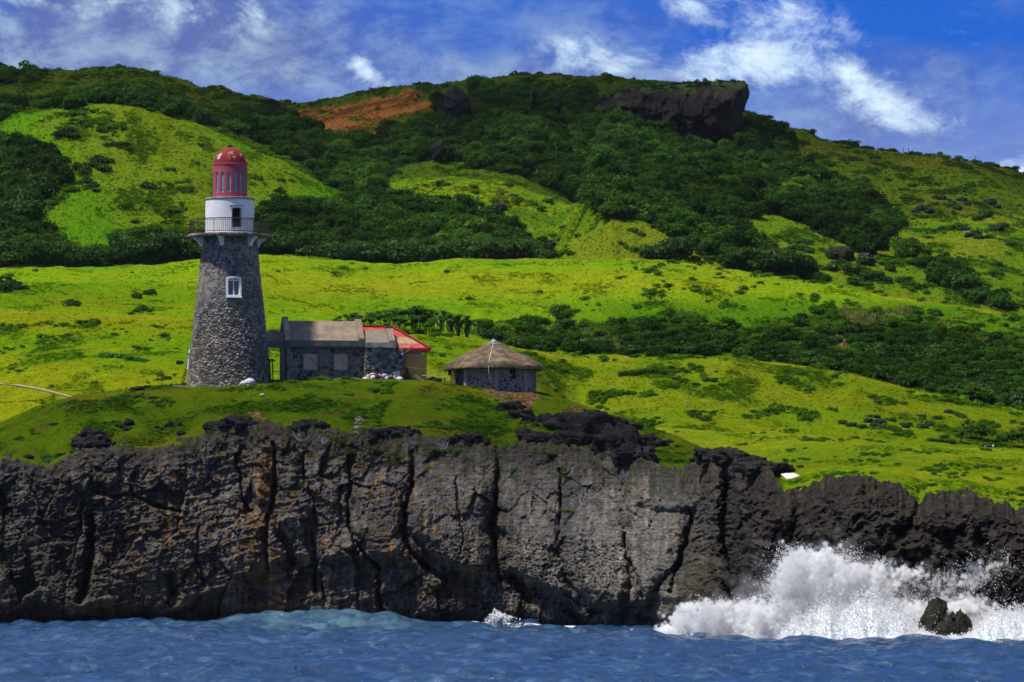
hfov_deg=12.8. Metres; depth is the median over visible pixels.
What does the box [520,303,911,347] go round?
grass plumes
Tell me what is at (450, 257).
tree
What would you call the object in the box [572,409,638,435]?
rock outcrop
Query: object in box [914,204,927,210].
rock
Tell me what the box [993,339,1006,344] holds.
bush
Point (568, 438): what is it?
rock outcrop
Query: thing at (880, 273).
shrub
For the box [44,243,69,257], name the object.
tree
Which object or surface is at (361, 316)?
pandanus
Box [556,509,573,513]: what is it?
cliff plant
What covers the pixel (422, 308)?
pandanus
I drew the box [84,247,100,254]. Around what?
tree
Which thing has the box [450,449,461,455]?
cliff plant
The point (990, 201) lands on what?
rock
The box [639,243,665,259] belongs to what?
tree
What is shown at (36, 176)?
tree
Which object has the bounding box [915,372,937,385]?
bush
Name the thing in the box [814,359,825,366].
bush
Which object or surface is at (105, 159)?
shrub
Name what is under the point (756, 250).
tree
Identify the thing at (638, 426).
rock outcrop
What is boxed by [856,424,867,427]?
bush
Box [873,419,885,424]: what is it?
rock
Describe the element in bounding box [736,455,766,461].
rock outcrop
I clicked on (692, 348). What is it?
bush
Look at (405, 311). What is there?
pandanus
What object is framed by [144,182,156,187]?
shrub
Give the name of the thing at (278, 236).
tree
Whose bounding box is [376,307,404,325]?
pandanus
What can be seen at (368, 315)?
pandanus
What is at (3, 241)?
tree
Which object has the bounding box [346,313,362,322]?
pandanus
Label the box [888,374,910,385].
bush
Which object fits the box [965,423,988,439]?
pandanus
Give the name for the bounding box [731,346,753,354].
bush
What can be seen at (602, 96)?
shrub
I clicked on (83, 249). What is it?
tree
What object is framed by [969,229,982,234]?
shrub
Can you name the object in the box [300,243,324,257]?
tree
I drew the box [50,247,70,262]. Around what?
tree
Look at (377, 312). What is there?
pandanus
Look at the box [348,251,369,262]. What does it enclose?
tree
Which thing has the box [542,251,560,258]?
tree
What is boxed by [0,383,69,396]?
path
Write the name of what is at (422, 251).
tree
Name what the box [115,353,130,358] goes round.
leafy plant
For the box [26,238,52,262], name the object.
tree
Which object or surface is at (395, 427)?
rock outcrop
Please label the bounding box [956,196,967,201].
rock
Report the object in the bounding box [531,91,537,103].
rock
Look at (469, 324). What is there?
tree
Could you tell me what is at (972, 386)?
pandanus
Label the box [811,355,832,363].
bush
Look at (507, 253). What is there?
tree
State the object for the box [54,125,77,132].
shrub
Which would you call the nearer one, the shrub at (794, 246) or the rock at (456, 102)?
the shrub at (794, 246)
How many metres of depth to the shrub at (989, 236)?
727.85 m
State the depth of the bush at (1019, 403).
526.38 m
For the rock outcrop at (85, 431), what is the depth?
378.29 m
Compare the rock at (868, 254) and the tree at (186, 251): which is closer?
the rock at (868, 254)
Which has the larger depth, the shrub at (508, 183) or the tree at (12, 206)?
the shrub at (508, 183)
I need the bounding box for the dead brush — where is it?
[398,363,419,379]
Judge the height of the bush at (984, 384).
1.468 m
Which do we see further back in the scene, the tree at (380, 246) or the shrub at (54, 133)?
the shrub at (54, 133)
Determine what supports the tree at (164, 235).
on the hillside ground at (72, 217)
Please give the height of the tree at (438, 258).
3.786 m
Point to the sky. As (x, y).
(924, 76)
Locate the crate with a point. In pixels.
(397, 374)
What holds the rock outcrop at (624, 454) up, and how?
on the sea cliff
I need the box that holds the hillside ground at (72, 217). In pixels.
[0,67,1023,510]
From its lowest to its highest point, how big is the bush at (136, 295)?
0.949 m
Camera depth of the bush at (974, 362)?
547.49 m
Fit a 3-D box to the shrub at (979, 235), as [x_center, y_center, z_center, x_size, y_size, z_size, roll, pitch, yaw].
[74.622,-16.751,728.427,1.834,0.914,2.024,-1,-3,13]
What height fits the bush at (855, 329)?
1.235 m
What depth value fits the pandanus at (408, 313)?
483.22 m
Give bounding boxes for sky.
[0,0,1023,172]
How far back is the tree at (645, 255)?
678.63 m
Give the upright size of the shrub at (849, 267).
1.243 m
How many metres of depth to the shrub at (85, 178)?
716.80 m
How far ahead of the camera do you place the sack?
396.03 m
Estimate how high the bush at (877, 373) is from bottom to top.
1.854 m
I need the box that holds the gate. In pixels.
[266,359,273,380]
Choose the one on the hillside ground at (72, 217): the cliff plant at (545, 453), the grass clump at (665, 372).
the grass clump at (665, 372)
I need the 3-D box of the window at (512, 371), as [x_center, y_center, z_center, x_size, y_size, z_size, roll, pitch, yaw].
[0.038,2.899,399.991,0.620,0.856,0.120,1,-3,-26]
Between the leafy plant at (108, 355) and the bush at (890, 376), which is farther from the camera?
the bush at (890, 376)
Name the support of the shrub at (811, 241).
on the hillside ground at (72, 217)
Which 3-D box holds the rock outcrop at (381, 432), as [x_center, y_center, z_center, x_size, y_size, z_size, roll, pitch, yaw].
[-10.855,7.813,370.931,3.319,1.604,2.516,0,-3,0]
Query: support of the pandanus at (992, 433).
on the hillside ground at (72, 217)
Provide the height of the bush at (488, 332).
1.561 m
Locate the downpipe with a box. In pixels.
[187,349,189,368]
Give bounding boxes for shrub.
[50,130,73,136]
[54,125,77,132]
[65,132,80,137]
[70,161,84,167]
[76,176,92,181]
[77,166,92,172]
[84,160,104,165]
[86,181,99,186]
[87,154,113,162]
[97,164,111,170]
[114,141,130,145]
[125,146,134,150]
[138,180,154,186]
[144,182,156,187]
[274,186,286,191]
[502,181,514,186]
[536,206,546,209]
[542,198,554,201]
[597,93,607,99]
[645,83,657,87]
[701,78,710,83]
[786,244,803,249]
[787,238,810,243]
[799,238,814,243]
[802,247,814,252]
[823,262,843,269]
[829,258,850,264]
[839,263,865,271]
[846,276,863,283]
[853,271,872,279]
[856,256,873,263]
[860,176,870,181]
[862,270,876,276]
[870,270,884,277]
[873,275,892,281]
[884,264,895,270]
[899,193,907,198]
[916,214,929,217]
[921,235,934,238]
[943,202,952,205]
[952,204,963,208]
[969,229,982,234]
[971,215,982,219]
[973,234,982,238]
[977,209,992,216]
[984,234,995,237]
[997,222,1008,227]
[1004,241,1015,244]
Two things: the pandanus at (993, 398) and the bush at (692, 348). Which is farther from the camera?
the bush at (692, 348)
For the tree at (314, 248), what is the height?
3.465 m
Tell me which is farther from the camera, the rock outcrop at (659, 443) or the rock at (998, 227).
the rock at (998, 227)
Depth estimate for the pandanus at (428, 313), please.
482.71 m
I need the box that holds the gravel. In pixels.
[485,391,541,405]
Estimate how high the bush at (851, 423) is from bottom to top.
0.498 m
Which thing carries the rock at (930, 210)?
on the hillside ground at (72, 217)
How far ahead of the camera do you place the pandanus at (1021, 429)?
441.01 m
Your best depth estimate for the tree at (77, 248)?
691.90 m
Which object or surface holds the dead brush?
on the hillside ground at (72, 217)
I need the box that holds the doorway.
[231,205,244,228]
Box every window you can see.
[226,276,241,297]
[302,351,318,370]
[332,351,348,370]
[510,369,515,378]
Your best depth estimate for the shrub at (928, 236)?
725.60 m
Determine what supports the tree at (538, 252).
on the hillside ground at (72, 217)
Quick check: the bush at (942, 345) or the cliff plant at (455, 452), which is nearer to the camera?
the cliff plant at (455, 452)
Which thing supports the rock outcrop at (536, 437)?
on the sea cliff
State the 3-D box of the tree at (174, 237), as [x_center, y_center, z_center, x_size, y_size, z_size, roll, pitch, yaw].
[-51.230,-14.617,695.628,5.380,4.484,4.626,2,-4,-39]
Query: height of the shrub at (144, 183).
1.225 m
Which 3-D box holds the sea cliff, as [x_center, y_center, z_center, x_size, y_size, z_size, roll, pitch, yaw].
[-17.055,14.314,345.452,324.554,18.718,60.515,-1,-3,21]
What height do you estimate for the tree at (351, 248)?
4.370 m
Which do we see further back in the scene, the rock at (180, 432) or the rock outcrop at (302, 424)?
the rock at (180, 432)
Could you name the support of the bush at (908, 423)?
on the hillside ground at (72, 217)
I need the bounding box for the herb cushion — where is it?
[40,454,55,456]
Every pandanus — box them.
[336,314,350,320]
[346,312,365,321]
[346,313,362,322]
[361,313,378,324]
[365,310,385,318]
[365,311,400,324]
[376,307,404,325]
[381,316,412,328]
[392,305,438,328]
[394,305,427,329]
[400,315,420,333]
[405,309,433,330]
[419,309,440,331]
[420,318,436,331]
[938,386,961,396]
[951,424,978,439]
[954,428,966,442]
[957,382,981,400]
[959,419,982,428]
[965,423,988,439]
[967,387,1001,404]
[967,388,996,402]
[974,423,992,440]
[982,429,998,441]
[990,399,998,405]
[993,429,1018,443]
[1000,431,1022,446]
[1007,430,1023,448]
[1015,426,1023,442]
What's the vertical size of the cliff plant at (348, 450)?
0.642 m
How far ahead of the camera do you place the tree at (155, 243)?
694.25 m
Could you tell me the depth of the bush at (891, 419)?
446.83 m
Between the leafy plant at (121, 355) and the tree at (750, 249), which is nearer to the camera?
the leafy plant at (121, 355)
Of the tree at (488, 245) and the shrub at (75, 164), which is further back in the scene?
the shrub at (75, 164)
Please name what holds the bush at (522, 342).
on the hillside ground at (72, 217)
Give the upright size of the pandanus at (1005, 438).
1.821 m
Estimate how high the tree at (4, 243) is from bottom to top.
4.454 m
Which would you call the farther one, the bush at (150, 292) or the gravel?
the bush at (150, 292)
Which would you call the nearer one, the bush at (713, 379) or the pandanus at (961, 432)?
the pandanus at (961, 432)
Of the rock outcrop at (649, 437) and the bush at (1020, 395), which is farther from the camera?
the bush at (1020, 395)
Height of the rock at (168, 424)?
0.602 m
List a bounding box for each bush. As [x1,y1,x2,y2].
[0,273,22,284]
[0,283,12,291]
[3,280,20,289]
[13,284,29,289]
[61,299,74,305]
[71,300,81,305]
[130,292,142,298]
[131,308,142,311]
[136,305,148,310]
[142,289,157,294]
[402,432,416,449]
[472,318,494,326]
[477,327,507,337]
[504,336,528,347]
[534,339,556,350]
[549,304,571,313]
[553,318,576,328]
[560,337,573,345]
[577,490,596,505]
[597,332,627,341]
[625,343,642,352]
[682,345,696,353]
[707,329,723,336]
[708,377,718,380]
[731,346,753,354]
[776,351,804,360]
[791,358,801,363]
[801,349,821,362]
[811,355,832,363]
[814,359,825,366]
[826,335,841,344]
[831,323,854,333]
[832,336,844,340]
[837,420,847,422]
[843,139,860,145]
[845,325,860,332]
[845,361,861,370]
[845,422,856,425]
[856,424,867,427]
[863,341,891,347]
[864,346,881,352]
[866,364,888,377]
[884,417,895,420]
[885,371,904,380]
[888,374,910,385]
[899,422,913,425]
[907,353,928,359]
[912,353,933,359]
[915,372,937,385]
[916,423,929,427]
[923,347,949,356]
[930,342,956,351]
[932,415,942,418]
[946,378,965,388]
[947,343,961,352]
[960,368,980,376]
[967,361,980,364]
[969,337,986,343]
[975,375,1000,384]
[976,378,996,386]
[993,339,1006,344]
[993,369,1022,376]
[1000,392,1023,402]
[1005,394,1018,403]
[1010,400,1023,406]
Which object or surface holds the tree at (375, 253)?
on the hillside ground at (72, 217)
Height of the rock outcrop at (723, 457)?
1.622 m
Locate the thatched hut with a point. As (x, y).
(511, 370)
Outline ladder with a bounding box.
[181,361,187,383]
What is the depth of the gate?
399.32 m
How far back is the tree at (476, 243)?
692.38 m
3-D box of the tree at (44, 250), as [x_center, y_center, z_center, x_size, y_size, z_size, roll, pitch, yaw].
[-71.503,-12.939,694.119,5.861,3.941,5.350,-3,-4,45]
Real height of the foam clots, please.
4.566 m
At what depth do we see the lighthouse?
398.42 m
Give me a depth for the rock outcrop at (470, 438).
368.00 m
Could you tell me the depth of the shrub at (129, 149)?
727.17 m
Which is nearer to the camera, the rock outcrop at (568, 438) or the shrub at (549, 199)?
the rock outcrop at (568, 438)
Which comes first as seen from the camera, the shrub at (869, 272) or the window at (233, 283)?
the window at (233, 283)
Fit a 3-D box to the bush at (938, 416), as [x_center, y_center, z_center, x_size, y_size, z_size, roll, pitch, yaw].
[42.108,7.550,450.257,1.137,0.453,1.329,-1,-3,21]
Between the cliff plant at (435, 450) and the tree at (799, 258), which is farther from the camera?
the tree at (799, 258)
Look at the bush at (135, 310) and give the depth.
544.45 m
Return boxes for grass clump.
[266,328,279,331]
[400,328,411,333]
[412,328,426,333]
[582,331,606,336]
[612,370,627,375]
[623,369,643,375]
[638,367,653,373]
[644,364,667,372]
[657,369,671,374]
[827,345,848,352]
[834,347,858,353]
[935,438,944,441]
[939,434,951,438]
[945,438,960,443]
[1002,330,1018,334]
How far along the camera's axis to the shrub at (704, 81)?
896.45 m
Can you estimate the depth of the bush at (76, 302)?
550.72 m
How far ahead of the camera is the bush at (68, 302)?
552.25 m
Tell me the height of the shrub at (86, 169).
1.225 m
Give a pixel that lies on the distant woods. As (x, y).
(615, 161)
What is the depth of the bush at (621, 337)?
548.50 m
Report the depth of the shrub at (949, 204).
826.97 m
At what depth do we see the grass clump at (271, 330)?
473.64 m
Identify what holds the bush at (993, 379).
on the hillside ground at (72, 217)
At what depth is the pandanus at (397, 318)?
477.67 m
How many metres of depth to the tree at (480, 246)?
691.40 m
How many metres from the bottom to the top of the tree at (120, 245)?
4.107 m
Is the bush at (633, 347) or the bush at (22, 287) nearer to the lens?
the bush at (633, 347)
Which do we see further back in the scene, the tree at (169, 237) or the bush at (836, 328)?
the tree at (169, 237)
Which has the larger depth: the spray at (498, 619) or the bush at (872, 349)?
the bush at (872, 349)
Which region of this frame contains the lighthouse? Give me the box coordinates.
[186,145,271,386]
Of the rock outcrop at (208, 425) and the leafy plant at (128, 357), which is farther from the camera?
the leafy plant at (128, 357)
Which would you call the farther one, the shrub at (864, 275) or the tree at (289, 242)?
the tree at (289, 242)
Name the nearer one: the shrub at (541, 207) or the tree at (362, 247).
the tree at (362, 247)
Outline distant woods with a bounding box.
[0,60,1023,407]
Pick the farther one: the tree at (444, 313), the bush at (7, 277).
the bush at (7, 277)
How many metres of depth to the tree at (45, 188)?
714.56 m
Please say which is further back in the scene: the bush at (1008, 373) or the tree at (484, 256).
the tree at (484, 256)
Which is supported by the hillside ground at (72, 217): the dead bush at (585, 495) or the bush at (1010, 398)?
the bush at (1010, 398)
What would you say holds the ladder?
on the hillside ground at (72, 217)
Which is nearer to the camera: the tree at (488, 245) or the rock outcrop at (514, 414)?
the rock outcrop at (514, 414)
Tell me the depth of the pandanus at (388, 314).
482.37 m
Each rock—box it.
[23,454,34,458]
[123,418,134,425]
[164,422,174,426]
[176,430,185,435]
[430,141,444,160]
[443,85,471,117]
[496,202,507,209]
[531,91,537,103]
[546,239,555,245]
[553,97,560,108]
[825,246,854,260]
[857,252,875,264]
[863,418,872,422]
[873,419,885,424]
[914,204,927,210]
[918,596,972,635]
[923,208,935,212]
[937,196,946,199]
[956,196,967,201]
[958,226,969,230]
[964,232,976,237]
[983,198,996,204]
[990,225,1004,230]
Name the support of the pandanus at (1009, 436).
on the hillside ground at (72, 217)
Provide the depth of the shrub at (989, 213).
819.45 m
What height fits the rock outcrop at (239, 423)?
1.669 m
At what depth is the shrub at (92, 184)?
715.54 m
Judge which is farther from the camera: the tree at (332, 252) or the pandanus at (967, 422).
the tree at (332, 252)
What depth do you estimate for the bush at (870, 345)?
551.83 m
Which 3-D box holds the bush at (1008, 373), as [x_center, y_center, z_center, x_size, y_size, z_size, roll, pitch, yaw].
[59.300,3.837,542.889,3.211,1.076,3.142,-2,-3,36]
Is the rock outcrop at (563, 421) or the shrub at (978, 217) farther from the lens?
the shrub at (978, 217)
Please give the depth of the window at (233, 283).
397.93 m
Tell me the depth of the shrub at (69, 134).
731.58 m
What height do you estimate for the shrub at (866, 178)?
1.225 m
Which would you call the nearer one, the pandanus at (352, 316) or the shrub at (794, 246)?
the pandanus at (352, 316)
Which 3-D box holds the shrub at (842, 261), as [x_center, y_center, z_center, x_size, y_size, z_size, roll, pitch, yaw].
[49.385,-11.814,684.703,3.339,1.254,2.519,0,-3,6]
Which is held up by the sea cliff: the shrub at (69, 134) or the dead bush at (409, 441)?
the dead bush at (409, 441)
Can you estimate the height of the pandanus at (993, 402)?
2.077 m
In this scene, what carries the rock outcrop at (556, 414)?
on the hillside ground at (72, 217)
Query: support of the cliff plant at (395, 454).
on the sea cliff
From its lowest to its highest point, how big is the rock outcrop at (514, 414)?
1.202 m
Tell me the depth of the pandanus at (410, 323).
478.01 m
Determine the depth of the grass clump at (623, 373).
466.73 m
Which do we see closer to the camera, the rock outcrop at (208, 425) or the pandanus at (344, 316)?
the rock outcrop at (208, 425)
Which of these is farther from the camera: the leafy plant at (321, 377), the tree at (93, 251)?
the tree at (93, 251)
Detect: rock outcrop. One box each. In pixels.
[71,436,85,449]
[72,432,115,449]
[75,427,107,437]
[202,420,219,431]
[216,415,258,431]
[288,419,323,431]
[309,420,330,429]
[359,427,391,441]
[389,425,410,430]
[389,427,421,438]
[444,432,491,446]
[496,400,526,410]
[507,409,532,418]
[515,428,531,439]
[519,412,540,423]
[521,431,551,443]
[537,413,551,421]
[542,409,592,431]
[546,430,592,446]
[548,412,560,419]
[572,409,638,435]
[591,423,646,460]
[607,443,659,467]
[609,414,626,422]
[626,421,643,428]
[638,433,661,441]
[646,439,669,446]
[689,446,722,467]
[707,446,749,467]
[729,459,795,478]
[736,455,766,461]
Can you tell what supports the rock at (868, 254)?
on the hillside ground at (72, 217)
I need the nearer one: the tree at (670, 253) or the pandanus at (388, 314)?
the pandanus at (388, 314)
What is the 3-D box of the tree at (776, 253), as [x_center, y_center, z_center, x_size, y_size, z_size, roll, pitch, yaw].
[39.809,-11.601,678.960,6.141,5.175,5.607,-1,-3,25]
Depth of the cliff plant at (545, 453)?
362.65 m
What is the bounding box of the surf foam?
[705,598,1023,640]
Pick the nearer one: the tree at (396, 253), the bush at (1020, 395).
the bush at (1020, 395)
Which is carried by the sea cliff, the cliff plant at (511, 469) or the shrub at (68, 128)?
the cliff plant at (511, 469)
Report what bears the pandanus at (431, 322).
on the hillside ground at (72, 217)
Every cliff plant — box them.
[329,435,346,444]
[343,446,356,453]
[362,445,379,452]
[382,459,393,466]
[389,452,405,462]
[423,448,447,453]
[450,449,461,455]
[507,467,517,473]
[530,451,557,455]
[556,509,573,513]
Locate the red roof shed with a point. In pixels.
(415, 358)
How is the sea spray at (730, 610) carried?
on the sea water at (332, 645)
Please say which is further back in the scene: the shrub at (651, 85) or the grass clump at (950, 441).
the shrub at (651, 85)
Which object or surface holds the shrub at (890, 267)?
on the hillside ground at (72, 217)
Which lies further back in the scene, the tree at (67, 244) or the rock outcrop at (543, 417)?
the tree at (67, 244)
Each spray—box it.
[482,608,662,631]
[655,540,1023,636]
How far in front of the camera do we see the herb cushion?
377.85 m
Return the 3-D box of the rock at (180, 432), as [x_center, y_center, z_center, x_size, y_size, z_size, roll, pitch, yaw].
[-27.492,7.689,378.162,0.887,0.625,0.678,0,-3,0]
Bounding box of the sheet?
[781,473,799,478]
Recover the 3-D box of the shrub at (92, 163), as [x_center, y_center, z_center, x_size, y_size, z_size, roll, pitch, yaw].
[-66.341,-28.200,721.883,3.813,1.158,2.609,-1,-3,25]
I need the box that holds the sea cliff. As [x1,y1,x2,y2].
[0,419,1023,628]
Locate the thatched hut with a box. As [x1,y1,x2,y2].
[444,338,542,391]
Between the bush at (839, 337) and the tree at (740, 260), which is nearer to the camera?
the bush at (839, 337)
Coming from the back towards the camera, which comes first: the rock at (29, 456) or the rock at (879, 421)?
the rock at (879, 421)
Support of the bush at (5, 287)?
on the hillside ground at (72, 217)
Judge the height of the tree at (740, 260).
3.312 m
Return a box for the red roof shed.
[362,325,431,378]
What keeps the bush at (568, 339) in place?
on the hillside ground at (72, 217)
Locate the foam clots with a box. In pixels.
[666,582,1023,640]
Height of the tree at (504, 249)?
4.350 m
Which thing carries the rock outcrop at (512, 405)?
on the hillside ground at (72, 217)
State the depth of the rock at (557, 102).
899.66 m
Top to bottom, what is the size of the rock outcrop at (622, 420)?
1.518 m
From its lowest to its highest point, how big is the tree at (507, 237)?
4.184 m
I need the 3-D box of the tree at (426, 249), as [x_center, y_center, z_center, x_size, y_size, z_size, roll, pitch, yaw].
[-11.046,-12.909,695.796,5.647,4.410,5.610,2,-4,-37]
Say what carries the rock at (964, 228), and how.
on the hillside ground at (72, 217)
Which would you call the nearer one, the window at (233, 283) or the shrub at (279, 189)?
the window at (233, 283)
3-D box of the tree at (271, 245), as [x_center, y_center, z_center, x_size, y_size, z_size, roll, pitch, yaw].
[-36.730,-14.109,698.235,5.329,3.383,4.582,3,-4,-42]
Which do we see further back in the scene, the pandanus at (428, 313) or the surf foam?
the pandanus at (428, 313)
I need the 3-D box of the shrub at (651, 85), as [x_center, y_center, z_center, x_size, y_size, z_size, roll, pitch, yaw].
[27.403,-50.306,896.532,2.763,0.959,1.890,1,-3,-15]
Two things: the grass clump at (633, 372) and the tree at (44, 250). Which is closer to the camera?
the grass clump at (633, 372)
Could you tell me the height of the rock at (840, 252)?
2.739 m
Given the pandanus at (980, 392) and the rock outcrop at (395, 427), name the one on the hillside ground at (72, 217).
the pandanus at (980, 392)
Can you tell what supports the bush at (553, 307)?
on the hillside ground at (72, 217)
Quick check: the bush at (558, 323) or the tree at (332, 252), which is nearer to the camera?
the bush at (558, 323)
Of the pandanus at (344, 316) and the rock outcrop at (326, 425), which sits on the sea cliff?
the rock outcrop at (326, 425)
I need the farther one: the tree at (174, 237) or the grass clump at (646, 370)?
the tree at (174, 237)
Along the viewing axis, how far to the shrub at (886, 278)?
677.35 m
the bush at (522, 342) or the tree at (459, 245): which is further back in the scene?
the tree at (459, 245)
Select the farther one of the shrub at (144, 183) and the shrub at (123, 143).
the shrub at (123, 143)
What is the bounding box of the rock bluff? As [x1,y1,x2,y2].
[599,80,749,142]
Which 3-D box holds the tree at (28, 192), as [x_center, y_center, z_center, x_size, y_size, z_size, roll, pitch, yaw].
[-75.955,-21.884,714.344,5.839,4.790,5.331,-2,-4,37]
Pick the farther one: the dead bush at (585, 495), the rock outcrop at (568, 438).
the rock outcrop at (568, 438)
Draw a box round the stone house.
[266,317,403,380]
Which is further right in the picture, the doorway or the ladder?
the doorway
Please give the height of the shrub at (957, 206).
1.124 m
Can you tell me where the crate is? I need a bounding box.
[393,371,399,376]
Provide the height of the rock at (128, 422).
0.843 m
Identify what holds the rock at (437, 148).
on the hillside ground at (72, 217)
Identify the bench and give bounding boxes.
[422,375,447,382]
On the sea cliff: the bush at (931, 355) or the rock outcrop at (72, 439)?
the rock outcrop at (72, 439)
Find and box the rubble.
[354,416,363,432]
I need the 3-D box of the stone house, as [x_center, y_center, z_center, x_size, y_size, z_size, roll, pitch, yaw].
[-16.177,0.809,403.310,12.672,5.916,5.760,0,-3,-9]
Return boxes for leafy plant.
[97,352,107,357]
[102,352,117,357]
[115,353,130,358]
[122,355,136,359]
[314,375,328,379]
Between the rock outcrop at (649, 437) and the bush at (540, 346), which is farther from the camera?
the bush at (540, 346)
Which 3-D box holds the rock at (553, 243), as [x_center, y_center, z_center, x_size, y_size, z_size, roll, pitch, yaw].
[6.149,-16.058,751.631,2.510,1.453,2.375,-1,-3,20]
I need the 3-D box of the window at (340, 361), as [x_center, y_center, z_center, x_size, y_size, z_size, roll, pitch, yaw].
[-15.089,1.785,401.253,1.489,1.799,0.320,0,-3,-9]
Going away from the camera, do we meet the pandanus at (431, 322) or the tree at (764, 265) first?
the pandanus at (431, 322)
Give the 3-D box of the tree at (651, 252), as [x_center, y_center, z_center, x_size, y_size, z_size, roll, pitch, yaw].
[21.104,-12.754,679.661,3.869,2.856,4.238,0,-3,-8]
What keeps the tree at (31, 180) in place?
on the hillside ground at (72, 217)
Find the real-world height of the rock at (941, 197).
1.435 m
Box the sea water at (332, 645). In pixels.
[0,608,1023,681]
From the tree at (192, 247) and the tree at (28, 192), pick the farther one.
the tree at (28, 192)
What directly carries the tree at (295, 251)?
on the hillside ground at (72, 217)
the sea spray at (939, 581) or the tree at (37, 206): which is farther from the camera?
the tree at (37, 206)
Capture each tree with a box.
[0,239,11,251]
[0,239,13,252]
[1,199,30,212]
[2,200,43,210]
[7,238,30,251]
[10,188,47,203]
[11,187,45,201]
[14,197,46,219]
[24,178,54,190]
[25,171,61,183]
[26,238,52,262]
[28,179,61,192]
[28,243,55,262]
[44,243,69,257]
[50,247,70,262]
[54,243,83,256]
[58,241,76,258]
[73,246,93,258]
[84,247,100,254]
[107,238,130,252]
[115,235,144,248]
[121,240,156,260]
[143,232,169,249]
[154,229,183,246]
[154,234,174,246]
[155,230,180,245]
[165,230,194,245]
[177,229,196,243]
[177,238,200,258]
[180,98,191,104]
[186,243,200,257]
[260,239,287,254]
[265,232,297,254]
[265,235,300,251]
[290,245,311,255]
[299,245,325,257]
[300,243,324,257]
[318,242,355,260]
[322,239,356,259]
[336,242,363,260]
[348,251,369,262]
[351,247,385,261]
[354,241,377,251]
[354,247,385,262]
[372,240,393,262]
[381,240,424,262]
[384,254,400,263]
[392,240,421,256]
[409,242,423,261]
[417,245,427,261]
[418,245,430,261]
[420,242,451,260]
[425,240,461,257]
[425,251,452,260]
[429,254,455,261]
[431,310,451,329]
[438,313,460,331]
[447,314,471,335]
[450,239,467,254]
[454,319,478,336]
[458,240,481,248]
[459,237,484,245]
[459,246,492,255]
[464,250,483,258]
[467,239,498,258]
[469,244,485,258]
[474,240,501,256]
[477,239,511,259]
[479,237,507,255]
[489,240,526,259]
[491,241,507,259]
[498,235,520,242]
[502,241,534,258]
[507,236,542,258]
[528,245,545,257]
[531,247,557,258]
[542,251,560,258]
[638,246,663,258]
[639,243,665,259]
[641,247,665,259]
[655,243,680,259]
[658,236,697,260]
[665,239,690,260]
[723,248,747,263]
[731,251,747,268]
[739,246,763,257]
[749,247,772,261]
[760,258,779,267]
[761,246,793,273]
[765,258,786,269]
[781,250,811,270]
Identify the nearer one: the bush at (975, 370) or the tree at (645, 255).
the bush at (975, 370)
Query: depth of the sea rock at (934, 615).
293.92 m
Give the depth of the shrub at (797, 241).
691.72 m
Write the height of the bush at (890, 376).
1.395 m
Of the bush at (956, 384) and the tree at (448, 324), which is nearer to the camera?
the tree at (448, 324)
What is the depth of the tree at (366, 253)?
696.63 m
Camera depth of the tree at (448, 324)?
483.89 m
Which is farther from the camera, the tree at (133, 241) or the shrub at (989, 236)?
the shrub at (989, 236)
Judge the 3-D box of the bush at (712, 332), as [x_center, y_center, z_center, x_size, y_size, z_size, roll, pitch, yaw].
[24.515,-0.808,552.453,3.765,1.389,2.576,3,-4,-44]
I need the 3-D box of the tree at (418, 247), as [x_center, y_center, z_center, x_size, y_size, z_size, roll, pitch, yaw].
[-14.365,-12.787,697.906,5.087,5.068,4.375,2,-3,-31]
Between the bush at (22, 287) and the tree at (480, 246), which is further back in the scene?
the tree at (480, 246)
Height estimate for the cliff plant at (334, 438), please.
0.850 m
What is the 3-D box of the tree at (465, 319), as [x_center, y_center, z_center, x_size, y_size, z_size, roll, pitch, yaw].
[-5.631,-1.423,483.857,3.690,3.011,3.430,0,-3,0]
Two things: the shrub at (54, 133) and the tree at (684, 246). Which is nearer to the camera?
the tree at (684, 246)
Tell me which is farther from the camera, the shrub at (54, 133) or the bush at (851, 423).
the shrub at (54, 133)
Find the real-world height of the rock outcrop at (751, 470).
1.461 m
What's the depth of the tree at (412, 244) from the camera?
697.35 m
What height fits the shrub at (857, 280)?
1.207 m
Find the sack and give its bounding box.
[244,378,255,384]
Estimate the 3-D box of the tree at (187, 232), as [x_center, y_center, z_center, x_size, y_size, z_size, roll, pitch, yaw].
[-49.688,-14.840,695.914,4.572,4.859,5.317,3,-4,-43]
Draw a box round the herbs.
[0,70,1023,505]
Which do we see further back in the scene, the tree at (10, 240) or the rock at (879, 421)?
the tree at (10, 240)
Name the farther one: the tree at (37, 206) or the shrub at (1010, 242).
the shrub at (1010, 242)
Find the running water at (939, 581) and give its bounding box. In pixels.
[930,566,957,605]
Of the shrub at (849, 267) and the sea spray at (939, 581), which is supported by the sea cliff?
the sea spray at (939, 581)

